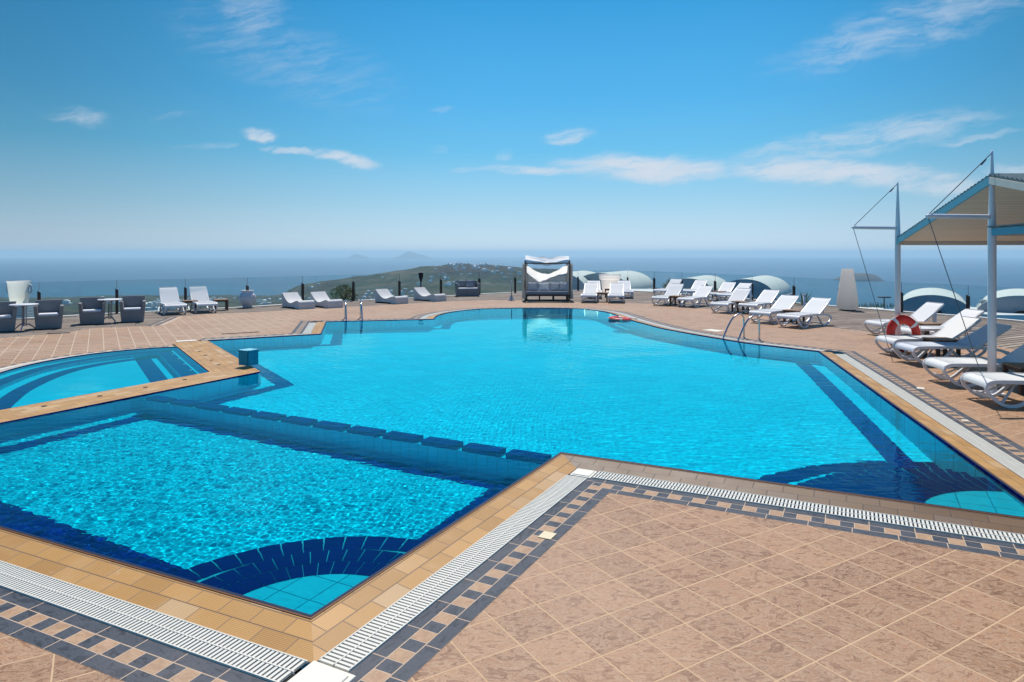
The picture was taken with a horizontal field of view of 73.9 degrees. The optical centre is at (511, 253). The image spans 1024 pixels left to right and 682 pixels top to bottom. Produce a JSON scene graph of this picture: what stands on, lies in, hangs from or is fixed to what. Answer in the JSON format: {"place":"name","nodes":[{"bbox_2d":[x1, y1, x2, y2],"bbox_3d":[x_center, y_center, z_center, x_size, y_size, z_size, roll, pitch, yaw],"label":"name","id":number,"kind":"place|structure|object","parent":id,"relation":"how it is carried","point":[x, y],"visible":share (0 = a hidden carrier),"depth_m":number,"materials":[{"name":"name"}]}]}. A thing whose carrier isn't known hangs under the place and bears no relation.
{"place":"outdoors","nodes":[
{"label":"outdoors","id":0,"kind":"place"},
{"bbox_2d":[0,347,207,409],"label":"swimming pool","id":1,"kind":"structure","parent":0,"point":[51,380],"depth_m":11.43,"materials":[{"name":"blue liquid"}]},
{"bbox_2d":[0,263,558,317],"bbox_3d":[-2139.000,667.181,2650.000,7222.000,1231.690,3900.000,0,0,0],"label":"hills","id":2,"kind":"structure","parent":0,"point":[497,282],"depth_m":2943.35,"materials":[{"name":"green plant"}]},
{"bbox_2d":[145,302,152,306],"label":"whitewashed house","id":3,"kind":"structure","parent":2,"relation":"on","point":[149,304],"depth_m":1940.31,"materials":[{"name":"white"}]},
{"bbox_2d":[151,307,161,310],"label":"whitewashed house","id":4,"kind":"structure","parent":2,"relation":"on","point":[154,309],"depth_m":1690.88,"materials":[{"name":"white"}]},
{"bbox_2d":[346,254,368,258],"bbox_3d":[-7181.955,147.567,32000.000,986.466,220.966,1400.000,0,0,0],"label":"island","id":5,"kind":"structure","parent":0,"point":[356,256],"depth_m":31426.34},
{"bbox_2d":[390,251,431,258],"bbox_3d":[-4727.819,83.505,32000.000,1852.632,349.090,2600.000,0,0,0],"label":"island","id":6,"kind":"structure","parent":0,"point":[409,255],"depth_m":30951.74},
{"bbox_2d":[0,308,1023,613],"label":"pool water","id":7,"kind":"structure","parent":0,"point":[316,472],"depth_m":7.34,"materials":[{"name":"blue liquid"}]},
{"bbox_2d":[608,316,632,320],"bbox_3d":[3.279,1.995,20.666,0.773,0.115,0.773,2,2,-30],"label":"lifebuoy","id":8,"kind":"object","parent":7,"relation":"on","point":[618,318],"visible":0.9,"depth_m":20.44,"materials":[{"name":"red plastic"}]},
{"bbox_2d":[0,300,1023,681],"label":"pool deck","id":9,"kind":"structure","parent":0,"point":[616,588],"depth_m":4.09,"materials":[{"name":"tile"}]},
{"bbox_2d":[0,345,175,367],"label":"kiddie border","id":10,"kind":"object","parent":9,"relation":"on","point":[73,354],"visible":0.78,"depth_m":13.63,"materials":[{"name":"tile"}]},
{"bbox_2d":[0,346,167,369],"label":"kiddie gutter","id":11,"kind":"object","parent":10,"relation":"on","point":[41,360],"visible":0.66,"depth_m":12.74,"materials":[{"name":"plastic"}]},
{"bbox_2d":[147,317,181,325],"bbox_3d":[-10.440,2.046,20.559,0.440,0.001,2.706,0,0,-15],"label":"slate strip","id":12,"kind":"object","parent":9,"relation":"on","point":[167,320],"visible":1,"depth_m":20.40,"materials":[{"name":"grey stone"}]},
{"bbox_2d":[343,300,362,320],"bbox_3d":[-4.864,2.301,20.971,0.573,1.702,0.992,0,0,-18],"label":"pool ladder","id":13,"kind":"object","parent":9,"relation":"attached to","point":[345,312],"visible":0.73,"depth_m":20.89,"materials":[{"name":"metal"}]},
{"bbox_2d":[508,280,514,300],"bbox_3d":[-0.022,1.610,29.476,0.310,0.880,0.310,0,0,0],"label":"parasol stand","id":14,"kind":"object","parent":9,"relation":"on","point":[511,298],"visible":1,"depth_m":29.42,"materials":[{"name":"grey metal"}]},
{"bbox_2d":[0,307,1023,681],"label":"slate border","id":15,"kind":"object","parent":9,"relation":"on","point":[416,645],"visible":0.93,"depth_m":4.02,"materials":[{"name":"grey stone"}]},
{"bbox_2d":[538,531,556,539],"bbox_3d":[0.256,2.046,4.939,0.100,0.003,0.115,0,0,27],"label":"floor inlay","id":16,"kind":"object","parent":15,"relation":"on","point":[547,535],"visible":1,"depth_m":4.93,"materials":[{"name":"beige tile"}]},
{"bbox_2d":[283,313,1020,681],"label":"gutter channel","id":17,"kind":"object","parent":9,"relation":"in","point":[651,485],"visible":0.02,"depth_m":5.23,"materials":[{"name":"white plastic"}]},
{"bbox_2d":[287,661,355,681],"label":"corner stone","id":18,"kind":"object","parent":17,"relation":"on","point":[314,671],"visible":1,"depth_m":3.29,"materials":[{"name":"stone"}]},
{"bbox_2d":[0,308,1023,681],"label":"drain grate","id":19,"kind":"object","parent":17,"relation":"in","point":[346,654],"visible":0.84,"depth_m":4.16,"materials":[{"name":"plastic"}]},
{"bbox_2d":[570,468,597,478],"bbox_3d":[0.666,2.072,6.332,0.208,0.076,0.205,0,0,27],"label":"corner stone","id":20,"kind":"object","parent":17,"relation":"on","point":[583,473],"visible":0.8,"depth_m":6.29,"materials":[{"name":"stone"}]},
{"bbox_2d":[670,295,684,306],"bbox_3d":[6.429,1.851,26.471,0.466,0.397,0.480,0,0,40],"label":"side table","id":21,"kind":"object","parent":9,"relation":"on","point":[674,296],"visible":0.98,"depth_m":26.41,"materials":[{"name":"brown wood"}]},
{"bbox_2d":[705,329,722,331],"bbox_3d":[5.349,2.046,18.056,0.350,0.003,0.500,0,0,-30],"label":"floor inlay","id":22,"kind":"object","parent":9,"relation":"on","point":[714,330],"visible":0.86,"depth_m":18.01,"materials":[{"name":"stone"}]},
{"bbox_2d":[710,288,750,312],"bbox_3d":[7.683,1.651,23.817,1.803,0.805,0.665,0,0,-44],"label":"sun lounger","id":23,"kind":"object","parent":9,"relation":"on","point":[740,294],"visible":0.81,"depth_m":24.01,"materials":[{"name":"white plastic"}]},
{"bbox_2d":[731,300,749,312],"bbox_3d":[7.882,1.851,23.504,0.480,0.397,0.466,0,0,-45],"label":"side table","id":24,"kind":"object","parent":9,"relation":"on","point":[732,305],"visible":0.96,"depth_m":23.47,"materials":[{"name":"brown wood"}]},
{"bbox_2d":[722,313,760,340],"bbox_3d":[5.391,2.291,16.051,0.841,1.722,0.549,0,0,-30],"label":"pool ladder","id":25,"kind":"object","parent":9,"relation":"attached to","point":[744,322],"visible":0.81,"depth_m":16.04,"materials":[{"name":"metal"}]},
{"bbox_2d":[749,295,798,323],"bbox_3d":[7.888,1.672,20.405,1.833,0.763,0.665,0,0,-40],"label":"sun lounger","id":26,"kind":"object","parent":9,"relation":"on","point":[781,304],"visible":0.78,"depth_m":20.54,"materials":[{"name":"white plastic"}]},
{"bbox_2d":[783,309,804,323],"bbox_3d":[8.245,1.851,19.901,0.480,0.397,0.466,0,0,-40],"label":"side table","id":27,"kind":"object","parent":9,"relation":"on","point":[790,311],"visible":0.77,"depth_m":19.86,"materials":[{"name":"brown wood"}]},
{"bbox_2d":[776,297,831,327],"bbox_3d":[8.270,1.672,19.214,1.833,0.763,0.665,0,0,-37],"label":"sun lounger","id":28,"kind":"object","parent":9,"relation":"on","point":[815,306],"visible":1,"depth_m":19.28,"materials":[{"name":"white plastic"}]},
{"bbox_2d":[852,182,900,352],"bbox_3d":[7.685,0.275,14.192,1.090,3.550,0.476,0,0,0],"label":"mast","id":29,"kind":"object","parent":9,"relation":"on","point":[896,227],"visible":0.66,"depth_m":14.27,"materials":[{"name":"white metal"}]},
{"bbox_2d":[885,313,921,351],"bbox_3d":[8.130,1.665,14.140,0.837,0.837,0.120,20,-8,-6],"label":"lifebuoy","id":30,"kind":"object","parent":9,"relation":"on","point":[894,322],"visible":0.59,"depth_m":14.12,"materials":[{"name":"red plastic"}]},
{"bbox_2d":[875,316,981,356],"bbox_3d":[8.396,1.672,13.731,1.833,0.763,0.665,0,0,-2],"label":"sun lounger","id":31,"kind":"object","parent":9,"relation":"on","point":[955,329],"visible":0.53,"depth_m":13.69,"materials":[{"name":"white plastic"}]},
{"bbox_2d":[918,322,941,334],"bbox_3d":[9.850,1.851,16.200,0.480,0.397,0.466,0,0,-8],"label":"side table","id":32,"kind":"object","parent":9,"relation":"on","point":[928,324],"visible":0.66,"depth_m":16.01,"materials":[{"name":"brown wood"}]},
{"bbox_2d":[922,337,960,357],"bbox_3d":[8.320,1.851,13.190,0.480,0.397,0.466,0,0,-2],"label":"side table","id":33,"kind":"object","parent":9,"relation":"on","point":[938,339],"visible":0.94,"depth_m":13.06,"materials":[{"name":"brown wood"}]},
{"bbox_2d":[901,309,983,341],"bbox_3d":[9.742,1.672,15.544,1.833,0.763,0.665,0,0,-6],"label":"sun lounger","id":34,"kind":"object","parent":9,"relation":"on","point":[976,313],"visible":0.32,"depth_m":15.49,"materials":[{"name":"white plastic"}]},
{"bbox_2d":[893,323,1011,365],"bbox_3d":[8.183,1.683,12.660,1.846,0.741,0.665,0,0,0],"label":"sun lounger","id":35,"kind":"object","parent":9,"relation":"on","point":[978,338],"visible":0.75,"depth_m":12.58,"materials":[{"name":"white plastic"}]},
{"bbox_2d":[925,150,1005,398],"bbox_3d":[6.585,0.275,9.833,1.090,3.550,0.454,0,0,0],"label":"mast","id":36,"kind":"object","parent":9,"relation":"on","point":[990,216],"visible":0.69,"depth_m":9.90,"materials":[{"name":"white metal"}]},
{"bbox_2d":[922,344,1023,387],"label":"sun lounger","id":37,"kind":"object","parent":9,"relation":"on","point":[944,364],"visible":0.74,"depth_m":10.72,"materials":[{"name":"white plastic"}]},
{"bbox_2d":[960,372,1023,407],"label":"sun lounger","id":38,"kind":"object","parent":9,"relation":"on","point":[986,380],"visible":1,"depth_m":9.32,"materials":[{"name":"white plastic"}]},
{"bbox_2d":[1001,362,1023,394],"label":"side table","id":39,"kind":"object","parent":9,"relation":"on","point":[1018,367],"visible":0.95,"depth_m":10.03,"materials":[{"name":"brown wood"}]},
{"bbox_2d":[0,257,1023,308],"bbox_3d":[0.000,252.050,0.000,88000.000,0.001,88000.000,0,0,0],"label":"sea","id":40,"kind":"structure","parent":0,"point":[266,276],"depth_m":9375.18,"materials":[{"name":"blue liquid"}]},
{"bbox_2d":[0,291,1023,348],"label":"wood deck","id":41,"kind":"structure","parent":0,"point":[1011,338],"depth_m":22.41,"materials":[{"name":"tile"}]},
{"bbox_2d":[0,301,16,331],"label":"woven armchair","id":42,"kind":"object","parent":41,"relation":"on","point":[8,314],"visible":1,"depth_m":17.79,"materials":[{"name":"wicker"}]},
{"bbox_2d":[9,303,37,330],"bbox_3d":[-12.961,1.699,18.087,0.650,0.698,0.650,0,0,0],"label":"round table","id":43,"kind":"object","parent":41,"relation":"on","point":[23,305],"visible":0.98,"depth_m":18.07,"materials":[{"name":"white paint"}]},
{"bbox_2d":[16,305,33,317],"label":"slatted plinth","id":44,"kind":"structure","parent":41,"relation":"on","point":[30,310],"depth_m":21.64,"materials":[{"name":"white paint"}]},
{"bbox_2d":[6,280,32,303],"bbox_3d":[-15.754,1.252,21.768,0.668,0.745,0.668,0,0,41],"label":"white vase","id":45,"kind":"object","parent":44,"relation":"on","point":[18,291],"visible":0.98,"depth_m":21.56,"materials":[{"name":"ceramic"}]},
{"bbox_2d":[33,299,63,328],"bbox_3d":[-12.648,1.664,18.594,0.676,0.748,0.669,0,0,-34],"label":"woven armchair","id":46,"kind":"object","parent":41,"relation":"on","point":[48,314],"visible":1,"depth_m":18.47,"materials":[{"name":"wicker"}]},
{"bbox_2d":[78,297,105,324],"bbox_3d":[-12.186,1.664,19.771,0.676,0.748,0.669,0,0,-31],"label":"woven armchair","id":47,"kind":"object","parent":41,"relation":"on","point":[91,310],"visible":1,"depth_m":19.63,"materials":[{"name":"wicker"}]},
{"bbox_2d":[97,298,122,322],"bbox_3d":[-11.836,1.699,20.052,0.650,0.698,0.650,0,0,-40],"label":"round table","id":48,"kind":"object","parent":41,"relation":"on","point":[109,300],"visible":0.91,"depth_m":20.02,"materials":[{"name":"grey metal"}]},
{"bbox_2d":[119,295,145,321],"bbox_3d":[-11.365,1.664,20.418,0.676,0.748,0.669,0,0,-27],"label":"woven armchair","id":49,"kind":"object","parent":41,"relation":"on","point":[132,308],"visible":1,"depth_m":20.25,"materials":[{"name":"wicker"}]},
{"bbox_2d":[157,287,186,314],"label":"sun lounger","id":50,"kind":"object","parent":41,"relation":"on","point":[169,297],"visible":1,"depth_m":23.54,"materials":[{"name":"white plastic"}]},
{"bbox_2d":[182,300,197,310],"bbox_3d":[-11.311,1.851,23.917,0.480,0.397,0.466,0,0,-30],"label":"side table","id":51,"kind":"object","parent":41,"relation":"on","point":[187,301],"visible":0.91,"depth_m":23.79,"materials":[{"name":"brown wood"}]},
{"bbox_2d":[187,286,217,312],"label":"sun lounger","id":52,"kind":"object","parent":41,"relation":"on","point":[200,294],"visible":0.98,"depth_m":24.23,"materials":[{"name":"white plastic"}]},
{"bbox_2d":[213,299,228,309],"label":"side table","id":53,"kind":"object","parent":41,"relation":"on","point":[223,300],"visible":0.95,"depth_m":24.32,"materials":[{"name":"brown wood"}]},
{"bbox_2d":[238,290,255,307],"bbox_3d":[-9.952,1.720,25.601,0.630,0.660,0.630,0,0,0],"label":"clay pot","id":54,"kind":"object","parent":41,"relation":"on","point":[247,298],"visible":1,"depth_m":25.40,"materials":[{"name":"ceramic"}]},
{"bbox_2d":[282,292,314,308],"bbox_3d":[-8.009,1.772,25.517,0.620,0.555,1.401,0,0,-44],"label":"wavy chaise","id":55,"kind":"object","parent":41,"relation":"on","point":[293,299],"visible":1,"depth_m":25.42,"materials":[{"name":"plastic"}]},
{"bbox_2d":[310,291,342,307],"bbox_3d":[-7.077,1.772,25.985,0.620,0.555,1.401,0,0,-44],"label":"wavy chaise","id":56,"kind":"object","parent":41,"relation":"on","point":[321,298],"visible":0.93,"depth_m":25.75,"materials":[{"name":"plastic"}]},
{"bbox_2d":[330,284,358,300],"bbox_3d":[-7.270,1.725,29.528,1.272,0.803,0.792,0,0,0],"label":"green bush","id":57,"kind":"object","parent":41,"relation":"on","point":[340,294],"visible":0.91,"depth_m":29.43,"materials":[{"name":"green plant"}]},
{"bbox_2d":[375,289,407,303],"bbox_3d":[-4.951,1.772,28.009,1.401,0.555,0.620,0,0,42],"label":"wavy chaise","id":58,"kind":"object","parent":41,"relation":"on","point":[383,295],"visible":1,"depth_m":27.91,"materials":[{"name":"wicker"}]},
{"bbox_2d":[418,272,422,286],"bbox_3d":[-4.176,1.465,31.200,0.280,1.170,0.280,0,0,0],"label":"patio torch","id":59,"kind":"object","parent":41,"relation":"on","point":[420,274],"visible":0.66,"depth_m":31.14,"materials":[{"name":"black metal"}]},
{"bbox_2d":[413,287,445,301],"bbox_3d":[-3.556,1.772,29.455,1.401,0.555,0.620,0,0,40],"label":"wavy chaise","id":60,"kind":"object","parent":41,"relation":"on","point":[421,293],"visible":1,"depth_m":29.38,"materials":[{"name":"wicker"}]},
{"bbox_2d":[455,281,479,295],"bbox_3d":[-2.136,1.684,32.600,1.144,0.708,0.695,0,0,-12],"label":"woven sofa","id":61,"kind":"object","parent":41,"relation":"on","point":[462,289],"visible":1,"depth_m":32.35,"materials":[{"name":"wicker"}]},
{"bbox_2d":[466,280,473,286],"bbox_3d":[-2.015,1.460,32.727,0.420,0.360,0.139,0,-14,-10],"label":"throw cushion","id":62,"kind":"object","parent":61,"relation":"on","point":[469,283],"visible":1,"depth_m":32.67,"materials":[{"name":"grey fabric"}]},
{"bbox_2d":[37,274,969,313],"bbox_3d":[-0.172,1.490,27.768,32.598,1.160,19.252,0,0,0],"label":"glass fence","id":63,"kind":"object","parent":41,"relation":"on","point":[399,294],"visible":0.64,"depth_m":27.52,"materials":[{"name":"glass"},{"name":"dark metal"}]},
{"bbox_2d":[16,290,1023,321],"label":"terrace kerb","id":64,"kind":"structure","parent":41,"relation":"on","point":[573,290],"depth_m":24.99,"materials":[{"name":"paint"}]},
{"bbox_2d":[522,255,572,300],"bbox_3d":[1.539,1.072,29.709,2.201,1.957,1.565,0,0,2],"label":"daybed","id":65,"kind":"object","parent":41,"relation":"on","point":[561,288],"visible":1,"depth_m":29.50,"materials":[{"name":"white fabric"}]},
{"bbox_2d":[581,283,598,302],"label":"sun lounger","id":66,"kind":"object","parent":41,"relation":"on","point":[590,289],"visible":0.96,"depth_m":29.18,"materials":[{"name":"white plastic"}]},
{"bbox_2d":[587,280,601,298],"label":"sun lounger","id":67,"kind":"object","parent":41,"relation":"on","point":[594,281],"visible":0.43,"depth_m":32.07,"materials":[{"name":"white plastic"}]},
{"bbox_2d":[596,292,607,301],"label":"side table","id":68,"kind":"object","parent":41,"relation":"on","point":[603,293],"visible":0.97,"depth_m":28.50,"materials":[{"name":"brown wood"}]},
{"bbox_2d":[598,274,620,291],"bbox_3d":[5.186,1.585,36.113,1.200,0.930,1.200,0,0,0],"label":"white planter","id":69,"kind":"object","parent":41,"relation":"on","point":[606,280],"visible":0.88,"depth_m":35.72,"materials":[{"name":"plastic"}]},
{"bbox_2d":[608,283,624,302],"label":"sun lounger","id":70,"kind":"object","parent":41,"relation":"on","point":[616,289],"visible":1,"depth_m":29.04,"materials":[{"name":"white plastic"}]},
{"bbox_2d":[618,280,633,297],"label":"sun lounger","id":71,"kind":"object","parent":41,"relation":"on","point":[627,287],"visible":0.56,"depth_m":31.90,"materials":[{"name":"white plastic"}]},
{"bbox_2d":[651,284,683,305],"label":"sun lounger","id":72,"kind":"object","parent":41,"relation":"on","point":[674,289],"visible":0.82,"depth_m":27.47,"materials":[{"name":"white plastic"}]},
{"bbox_2d":[653,279,681,295],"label":"sun lounger","id":73,"kind":"object","parent":41,"relation":"on","point":[674,281],"visible":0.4,"depth_m":32.72,"materials":[{"name":"white plastic"}]},
{"bbox_2d":[683,280,706,296],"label":"sun lounger","id":74,"kind":"object","parent":41,"relation":"on","point":[696,285],"visible":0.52,"depth_m":32.46,"materials":[{"name":"white plastic"}]},
{"bbox_2d":[677,285,713,306],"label":"sun lounger","id":75,"kind":"object","parent":41,"relation":"on","point":[701,292],"visible":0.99,"depth_m":26.54,"materials":[{"name":"white plastic"}]},
{"bbox_2d":[707,282,735,300],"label":"sun lounger","id":76,"kind":"object","parent":41,"relation":"on","point":[727,287],"visible":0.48,"depth_m":30.18,"materials":[{"name":"white plastic"}]},
{"bbox_2d":[717,283,752,300],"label":"sun lounger","id":77,"kind":"object","parent":41,"relation":"on","point":[740,285],"visible":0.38,"depth_m":29.16,"materials":[{"name":"white plastic"}]},
{"bbox_2d":[749,286,751,301],"bbox_3d":[9.748,1.698,27.821,0.260,0.705,0.256,0,0,0],"label":"parasol post","id":78,"kind":"object","parent":41,"relation":"on","point":[750,294],"visible":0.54,"depth_m":27.79,"materials":[{"name":"black metal"}]},
{"bbox_2d":[738,289,778,312],"bbox_3d":[8.536,1.672,23.439,1.833,0.763,0.665,0,0,-44],"label":"sun lounger","id":79,"kind":"object","parent":41,"relation":"on","point":[765,297],"visible":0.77,"depth_m":23.59,"materials":[{"name":"white plastic"}]},
{"bbox_2d":[795,292,811,303],"bbox_3d":[11.518,1.807,26.904,1.095,0.739,1.069,0,0,34],"label":"agave","id":80,"kind":"object","parent":41,"relation":"on","point":[808,297],"visible":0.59,"depth_m":26.89,"materials":[{"name":"green plant"}]},
{"bbox_2d":[803,294,805,307],"bbox_3d":[9.674,1.698,22.533,0.260,0.705,0.256,0,0,0],"label":"parasol post","id":81,"kind":"object","parent":41,"relation":"on","point":[804,300],"visible":0.57,"depth_m":22.50,"materials":[{"name":"grey metal"}]},
{"bbox_2d":[837,269,857,310],"bbox_3d":[12.063,1.304,24.486,0.704,1.492,0.704,0,0,0],"label":"cone lamp","id":82,"kind":"object","parent":41,"relation":"on","point":[847,297],"visible":1,"depth_m":24.26,"materials":[{"name":"plastic"}]},
{"bbox_2d":[858,301,903,307],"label":"dry grass","id":83,"kind":"structure","parent":41,"relation":"on","point":[871,306],"depth_m":26.43,"materials":[{"name":"green plant"}]},
{"bbox_2d":[864,302,943,334],"bbox_3d":[9.868,1.651,17.103,1.803,0.805,0.665,0,0,-10],"label":"sun lounger","id":84,"kind":"object","parent":41,"relation":"on","point":[926,311],"visible":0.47,"depth_m":17.11,"materials":[{"name":"white plastic"}]},
{"bbox_2d":[930,313,936,332],"bbox_3d":[10.925,1.698,17.590,0.260,0.705,0.256,0,0,0],"label":"parasol post","id":85,"kind":"object","parent":41,"relation":"on","point":[935,317],"visible":0.22,"depth_m":17.56,"materials":[{"name":"white metal"}]},
{"bbox_2d":[896,173,1023,244],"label":"canopy roof","id":86,"kind":"structure","parent":41,"relation":"on","point":[1009,202],"depth_m":11.95,"materials":[{"name":"beige fabric"}]},
{"bbox_2d":[0,0,1023,257],"label":"sky","id":87,"kind":"structure","parent":0,"point":[129,128],"materials":[{"name":"blue"}]},
{"bbox_2d":[1,308,1023,498],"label":"pool rim","id":88,"kind":"object","parent":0,"point":[499,308],"visible":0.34,"depth_m":10.28,"materials":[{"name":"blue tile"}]},
{"bbox_2d":[0,340,259,422],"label":"peninsula tiles","id":89,"kind":"object","parent":88,"relation":"on","point":[229,366],"visible":1,"depth_m":10.50,"materials":[{"name":"beige tile"}]},
{"bbox_2d":[238,348,258,365],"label":"tiled pillar","id":90,"kind":"structure","parent":89,"relation":"on","point":[248,356],"depth_m":11.99,"materials":[{"name":"tile"}]},
{"bbox_2d":[0,453,576,662],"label":"pool coping","id":91,"kind":"object","parent":88,"relation":"on","point":[320,635],"visible":0.86,"depth_m":4.16,"materials":[{"name":"tile"}]},
{"bbox_2d":[0,308,1023,618],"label":"pool lip","id":92,"kind":"object","parent":91,"relation":"attached to","point":[466,514],"visible":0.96,"depth_m":4.89,"materials":[{"name":"tile"}]},
{"bbox_2d":[220,308,1023,496],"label":"pool coping","id":93,"kind":"object","parent":88,"relation":"on","point":[1003,473],"visible":0.77,"depth_m":7.99,"materials":[{"name":"tile"}]},
{"bbox_2d":[562,453,1023,533],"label":"pool coping","id":94,"kind":"object","parent":88,"relation":"on","point":[985,520],"visible":1,"depth_m":5.70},
{"bbox_2d":[535,271,594,290],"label":"vaulted roof","id":95,"kind":"structure","parent":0,"point":[582,279],"depth_m":47.03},
{"bbox_2d":[583,271,656,289],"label":"vaulted roof","id":96,"kind":"structure","parent":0,"point":[638,280],"depth_m":50.06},
{"bbox_2d":[680,275,725,290],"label":"vaulted roof","id":97,"kind":"structure","parent":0,"point":[688,283],"depth_m":47.03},
{"bbox_2d":[728,275,791,300],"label":"vaulted roof","id":98,"kind":"structure","parent":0,"point":[761,283],"depth_m":46.58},
{"bbox_2d":[569,469,1022,541],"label":"pool wall","id":99,"kind":"structure","parent":0,"point":[850,512],"depth_m":5.69,"materials":[{"name":"tile"}]},
{"bbox_2d":[834,273,883,280],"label":"island","id":100,"kind":"structure","parent":0,"point":[863,277],"depth_m":6142.51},
{"bbox_2d":[893,288,970,314],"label":"vaulted roof","id":101,"kind":"structure","parent":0,"point":[915,300],"depth_m":36.37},
{"bbox_2d":[976,289,1023,312],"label":"vaulted roof","id":102,"kind":"structure","parent":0,"point":[1010,300],"depth_m":35.45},
{"bbox_2d":[632,289,1023,319],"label":"white parapet","id":103,"kind":"structure","parent":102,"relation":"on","point":[1017,316],"depth_m":34.30,"materials":[{"name":"paint"}]},
{"bbox_2d":[878,296,890,308],"bbox_3d":[18.585,3.681,34.000,0.550,3.035,0.200,0,0,0],"label":"lamp post","id":104,"kind":"object","parent":103,"relation":"attached to","point":[883,297],"visible":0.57,"depth_m":34.01,"materials":[{"name":"grey metal"}]},
{"bbox_2d":[1011,309,1023,312],"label":"window","id":105,"kind":"structure","parent":102,"relation":"in","point":[1018,310],"depth_m":35.04,"materials":[{"name":"glass"}]},
{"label":"main pool floor","id":106,"kind":"structure","parent":0,"visible":0},
{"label":"kiddie wall","id":107,"kind":"structure","parent":106,"relation":"on","visible":0},
{"bbox_2d":[0,346,208,406],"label":"kiddie rim","id":108,"kind":"object","parent":107,"relation":"on","point":[96,353],"visible":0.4,"depth_m":13.16,"materials":[{"name":"blue tile"}]},
{"bbox_2d":[0,346,173,371],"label":"kiddie coping","id":109,"kind":"object","parent":108,"relation":"on","point":[2,370],"visible":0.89,"depth_m":12.71,"materials":[{"name":"tile"}]}
]}

